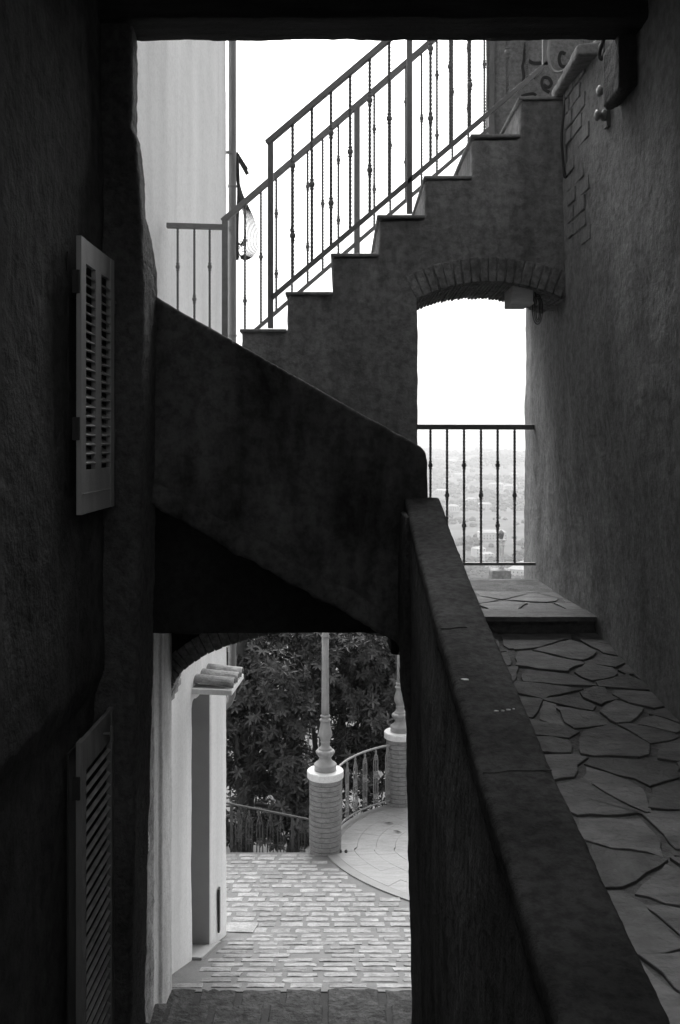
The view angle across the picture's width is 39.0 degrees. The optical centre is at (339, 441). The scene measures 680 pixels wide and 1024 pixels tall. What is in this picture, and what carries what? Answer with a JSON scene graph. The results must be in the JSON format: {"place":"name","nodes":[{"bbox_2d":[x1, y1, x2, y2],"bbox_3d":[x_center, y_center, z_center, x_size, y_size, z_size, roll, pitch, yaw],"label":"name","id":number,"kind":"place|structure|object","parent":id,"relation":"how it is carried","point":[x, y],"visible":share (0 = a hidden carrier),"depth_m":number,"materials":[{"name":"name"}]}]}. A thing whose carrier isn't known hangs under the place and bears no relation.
{"place":"outdoors","nodes":[
{"label":"outdoors","id":0,"kind":"place"},
{"bbox_2d":[172,852,411,992],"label":"ground","id":1,"kind":"structure","parent":0,"point":[325,924],"depth_m":8.79,"materials":[{"name":"stone"}]},
{"bbox_2d":[137,40,243,1023],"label":"white house","id":2,"kind":"structure","parent":1,"relation":"on","point":[181,111],"depth_m":7.60,"materials":[{"name":"paint"}]},
{"bbox_2d":[236,151,248,174],"bbox_3d":[-0.918,-2.591,8.930,0.147,0.221,0.038,0,0,0],"label":"wire bracket","id":3,"kind":"object","parent":2,"relation":"attached to","point":[243,166],"visible":0.97,"depth_m":8.91,"materials":[{"name":"black metal"}]},
{"bbox_2d":[236,156,258,259],"bbox_3d":[-0.868,-2.163,8.918,0.220,0.957,0.069,0,0,0],"label":"wire bundle","id":4,"kind":"object","parent":3,"relation":"hanging from","point":[240,196],"visible":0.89,"depth_m":8.91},
{"bbox_2d":[226,922,258,932],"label":"stone slab","id":5,"kind":"structure","parent":1,"relation":"on","point":[241,927],"depth_m":8.97,"materials":[{"name":"white stone"}]},
{"bbox_2d":[146,988,411,1023],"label":"steps","id":6,"kind":"structure","parent":1,"relation":"on","point":[304,1006],"depth_m":6.23,"materials":[{"name":"stone"}]},
{"bbox_2d":[398,497,669,1023],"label":"parapet wall","id":7,"kind":"structure","parent":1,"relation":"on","point":[515,918],"depth_m":2.10,"materials":[{"name":"paint"}]},
{"bbox_2d":[328,805,408,992],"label":"terrace","id":8,"kind":"structure","parent":0,"point":[374,844],"depth_m":12.03,"materials":[{"name":"stone"}]},
{"bbox_2d":[307,766,343,855],"bbox_3d":[-0.184,4.674,12.020,0.456,1.132,0.456,0,0,0],"label":"brick pedestal","id":9,"kind":"object","parent":8,"relation":"on","point":[324,814],"visible":0.99,"depth_m":11.85,"materials":[{"name":"brick"}]},
{"bbox_2d":[314,633,336,772],"bbox_3d":[-0.184,2.533,12.020,0.310,3.150,0.286,0,0,0],"label":"street lamp","id":10,"kind":"object","parent":9,"relation":"on","point":[325,762],"visible":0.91,"depth_m":11.97,"materials":[{"name":"metal"}]},
{"bbox_2d":[338,744,389,824],"bbox_3d":[0.247,4.659,12.905,0.261,0.809,1.679,0,0,32],"label":"curved fence","id":11,"kind":"object","parent":9,"relation":"attached to","point":[387,772],"visible":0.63,"depth_m":13.19,"materials":[{"name":"metal"}]},
{"bbox_2d":[384,728,406,807],"bbox_3d":[0.854,4.674,13.630,0.456,1.132,0.456,0,0,0],"label":"brick pedestal","id":12,"kind":"object","parent":8,"relation":"on","point":[397,787],"visible":0.68,"depth_m":13.44,"materials":[{"name":"brick"}]},
{"bbox_2d":[390,655,405,733],"bbox_3d":[0.854,2.533,13.630,0.310,3.150,0.286,0,0,0],"label":"street lamp","id":13,"kind":"object","parent":12,"relation":"on","point":[398,726],"visible":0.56,"depth_m":13.57,"materials":[{"name":"metal"}]},
{"bbox_2d":[226,449,524,851],"bbox_3d":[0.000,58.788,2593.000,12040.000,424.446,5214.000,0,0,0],"label":"terrain","id":14,"kind":"structure","parent":0,"point":[488,523],"depth_m":1378.58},
{"bbox_2d":[0,0,156,1023],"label":"dark house","id":15,"kind":"structure","parent":14,"relation":"on","point":[76,625],"depth_m":3.32,"materials":[{"name":"paint"}]},
{"bbox_2d":[67,706,113,1023],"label":"shutter","id":16,"kind":"object","parent":15,"relation":"attached to","point":[85,984],"visible":0.97,"depth_m":3.55,"materials":[{"name":"wood"}]},
{"bbox_2d":[66,236,116,514],"bbox_3d":[-0.924,-0.230,3.584,0.069,0.970,0.532,0,0,0],"label":"shutter","id":17,"kind":"object","parent":15,"relation":"attached to","point":[90,482],"visible":1,"depth_m":3.51,"materials":[{"name":"wood"}]},
{"bbox_2d":[98,0,647,40],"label":"timber beam","id":18,"kind":"structure","parent":15,"relation":"attached to","point":[360,20],"depth_m":3.82,"materials":[{"name":"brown wood"}]},
{"bbox_2d":[226,802,308,851],"bbox_3d":[-1.136,5.466,12.300,1.529,1.867,0.040,0,0,0],"label":"straight fence","id":19,"kind":"object","parent":14,"relation":"on","point":[270,844],"visible":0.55,"depth_m":12.29,"materials":[{"name":"metal"}]},
{"bbox_2d":[226,743,318,851],"bbox_3d":[-1.059,5.661,13.542,1.792,2.681,1.294,0,0,0],"label":"magnolia tree","id":20,"kind":"object","parent":14,"relation":"on","point":[291,779],"visible":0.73,"depth_m":13.38,"materials":[{"name":"black plant"}]},
{"bbox_2d":[226,633,321,851],"bbox_3d":[-1.376,4.579,14.374,2.458,4.854,1.802,0,0,0],"label":"magnolia tree","id":21,"kind":"object","parent":14,"relation":"on","point":[247,715],"visible":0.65,"depth_m":13.91,"materials":[{"name":"grey plant"}]},
{"bbox_2d":[226,633,404,851],"bbox_3d":[-0.376,5.621,17.564,4.980,5.568,2.207,0,0,0],"label":"magnolia tree","id":22,"kind":"object","parent":14,"relation":"on","point":[260,804],"visible":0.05,"depth_m":17.36,"materials":[{"name":"grey plant"}]},
{"bbox_2d":[263,633,404,777],"bbox_3d":[0.189,4.726,15.037,2.925,5.158,1.744,0,0,0],"label":"magnolia tree","id":23,"kind":"object","parent":14,"relation":"on","point":[366,663],"visible":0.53,"depth_m":14.59,"materials":[{"name":"grey plant"}]},
{"bbox_2d":[332,753,385,810],"bbox_3d":[0.368,5.804,14.300,1.556,2.395,1.010,0,0,0],"label":"magnolia tree","id":24,"kind":"object","parent":14,"relation":"on","point":[360,785],"visible":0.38,"depth_m":14.27,"materials":[{"name":"grey plant"}]},
{"bbox_2d":[355,447,524,648],"bbox_3d":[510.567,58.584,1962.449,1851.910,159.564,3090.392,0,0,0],"label":"wood","id":25,"kind":"object","parent":14,"relation":"on","point":[482,572],"visible":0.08,"depth_m":1837.28,"materials":[{"name":"grey plant"}]},
{"bbox_2d":[435,489,445,494],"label":"house","id":26,"kind":"structure","parent":14,"relation":"on","point":[440,491],"depth_m":1795.31,"materials":[{"name":"metal"}]},
{"bbox_2d":[445,504,458,512],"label":"house","id":27,"kind":"structure","parent":14,"relation":"on","point":[453,508],"depth_m":1493.92,"materials":[{"name":"metal"}]},
{"bbox_2d":[453,473,462,477],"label":"house","id":28,"kind":"structure","parent":14,"relation":"on","point":[457,475],"depth_m":2245.37,"materials":[{"name":"metal"}]},
{"bbox_2d":[465,497,476,501],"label":"house","id":29,"kind":"structure","parent":14,"relation":"on","point":[469,499],"depth_m":1645.80,"materials":[{"name":"metal"}]},
{"bbox_2d":[471,546,485,557],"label":"house","id":30,"kind":"structure","parent":14,"relation":"on","point":[475,552],"depth_m":976.13,"materials":[{"name":"metal"}]},
{"bbox_2d":[478,502,491,508],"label":"house","id":31,"kind":"structure","parent":14,"relation":"on","point":[486,505],"depth_m":1554.20,"materials":[{"name":"metal"}]},
{"bbox_2d":[482,552,493,560],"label":"house","id":32,"kind":"structure","parent":14,"relation":"on","point":[486,555],"depth_m":956.09,"materials":[{"name":"metal"}]},
{"bbox_2d":[477,529,506,540],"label":"house","id":33,"kind":"structure","parent":14,"relation":"on","point":[488,535],"depth_m":1113.44,"materials":[{"name":"metal"}]},
{"bbox_2d":[488,483,503,488],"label":"house","id":34,"kind":"structure","parent":14,"relation":"on","point":[493,486],"depth_m":1894.70,"materials":[{"name":"metal"}]},
{"bbox_2d":[504,484,517,490],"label":"house","id":35,"kind":"structure","parent":14,"relation":"on","point":[509,487],"depth_m":1843.61,"materials":[{"name":"metal"}]},
{"bbox_2d":[508,566,523,575],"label":"house","id":36,"kind":"structure","parent":14,"relation":"on","point":[517,570],"depth_m":856.04,"materials":[{"name":"metal"}]},
{"bbox_2d":[485,0,679,720],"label":"rough house","id":37,"kind":"structure","parent":14,"relation":"on","point":[602,479],"depth_m":4.45,"materials":[{"name":"paint"}]},
{"bbox_2d":[560,97,566,178],"bbox_3d":[1.217,-1.618,4.683,0.063,0.477,0.768,0,0,-4],"label":"cable","id":38,"kind":"object","parent":37,"relation":"attached to","point":[562,150],"visible":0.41,"depth_m":5.04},
{"bbox_2d":[563,93,566,172],"bbox_3d":[1.188,-1.636,5.071,0.024,0.442,0.040,0,0,13],"label":"cable","id":39,"kind":"object","parent":37,"relation":"hanging from","point":[564,147],"visible":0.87,"depth_m":5.06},
{"bbox_2d":[547,40,598,73],"bbox_3d":[1.190,-2.034,4.741,0.097,0.288,0.485,0,0,-19],"label":"cable","id":40,"kind":"object","parent":37,"relation":"attached to","point":[549,62],"visible":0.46,"depth_m":4.94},
{"bbox_2d":[596,85,602,96],"bbox_3d":[1.196,-1.576,4.322,0.082,0.105,0.057,0,0,0],"label":"insulator","id":41,"kind":"object","parent":37,"relation":"attached to","point":[599,91],"visible":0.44,"depth_m":4.30,"materials":[{"name":"ceramic"}]},
{"bbox_2d":[597,40,604,60],"bbox_3d":[1.202,-1.804,4.378,0.044,0.118,0.068,0,0,0],"label":"cable","id":42,"kind":"object","parent":37,"relation":"attached to","point":[601,47],"visible":0.72,"depth_m":4.39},
{"bbox_2d":[594,107,610,128],"bbox_3d":[1.197,-1.480,4.362,0.082,0.105,0.057,0,0,0],"label":"insulator","id":43,"kind":"object","parent":37,"relation":"attached to","point":[604,114],"visible":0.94,"depth_m":4.34,"materials":[{"name":"ceramic"}]},
{"bbox_2d":[603,34,636,109],"bbox_3d":[1.255,-1.575,4.080,0.214,0.255,0.245,0,0,0],"label":"corbel","id":44,"kind":"object","parent":37,"relation":"attached to","point":[620,69],"visible":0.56,"depth_m":3.98,"materials":[{"name":"paint"}]},
{"bbox_2d":[226,39,525,450],"label":"sky","id":45,"kind":"structure","parent":0,"point":[471,359],"materials":[{"name":"white"}]},
{"bbox_2d":[488,530,510,578],"bbox_3d":[1.996,2.195,12.000,0.254,2.181,0.314,0,0,0],"label":"chimney","id":46,"kind":"object","parent":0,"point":[500,572],"visible":0.11,"depth_m":11.96,"materials":[{"name":"stone"}]},
{"bbox_2d":[469,579,679,1023],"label":"path","id":47,"kind":"structure","parent":0,"point":[605,723],"depth_m":3.59,"materials":[{"name":"grey stone"}]},
{"bbox_2d":[152,96,565,696],"bbox_3d":[-0.174,-0.025,5.587,3.163,3.642,2.945,0,0,0],"label":"outdoor staircase","id":48,"kind":"structure","parent":47,"relation":"on","point":[290,472],"depth_m":5.13,"materials":[{"name":"paint"}]},
{"bbox_2d":[166,223,223,328],"bbox_3d":[-1.052,-1.038,6.980,0.415,1.100,0.045,0,0,0],"label":"landing railing","id":49,"kind":"object","parent":48,"relation":"on","point":[195,226],"visible":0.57,"depth_m":6.97,"materials":[{"name":"metal"}]},
{"bbox_2d":[221,40,494,337],"bbox_3d":[0.128,-1.835,6.980,1.988,2.929,0.045,0,0,0],"label":"stair railing","id":50,"kind":"object","parent":48,"relation":"on","point":[317,139],"visible":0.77,"depth_m":6.96,"materials":[{"name":"metal"}]},
{"bbox_2d":[265,40,548,328],"bbox_3d":[0.365,-1.774,5.220,1.545,2.316,0.040,0,0,0],"label":"stair railing","id":51,"kind":"object","parent":48,"relation":"on","point":[291,122],"visible":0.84,"depth_m":5.21,"materials":[{"name":"metal"}]},
{"bbox_2d":[417,424,535,565],"bbox_3d":[0.823,0.366,6.600,1.043,0.969,0.045,0,0,0],"label":"passage railing","id":52,"kind":"object","parent":48,"relation":"attached to","point":[446,427],"visible":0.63,"depth_m":6.59,"materials":[{"name":"metal"}]},
{"bbox_2d":[504,286,533,308],"bbox_3d":[0.989,-0.825,5.327,0.121,0.162,0.266,0,0,0],"label":"wooden box","id":53,"kind":"object","parent":48,"relation":"attached to","point":[516,297],"visible":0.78,"depth_m":5.20,"materials":[{"name":"grey wood"}]},
{"bbox_2d":[532,292,542,324],"bbox_3d":[1.083,-0.743,5.242,0.061,0.205,0.050,0,0,0],"label":"cable coil","id":54,"kind":"object","parent":48,"relation":"hanging from","point":[539,298],"visible":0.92,"depth_m":5.25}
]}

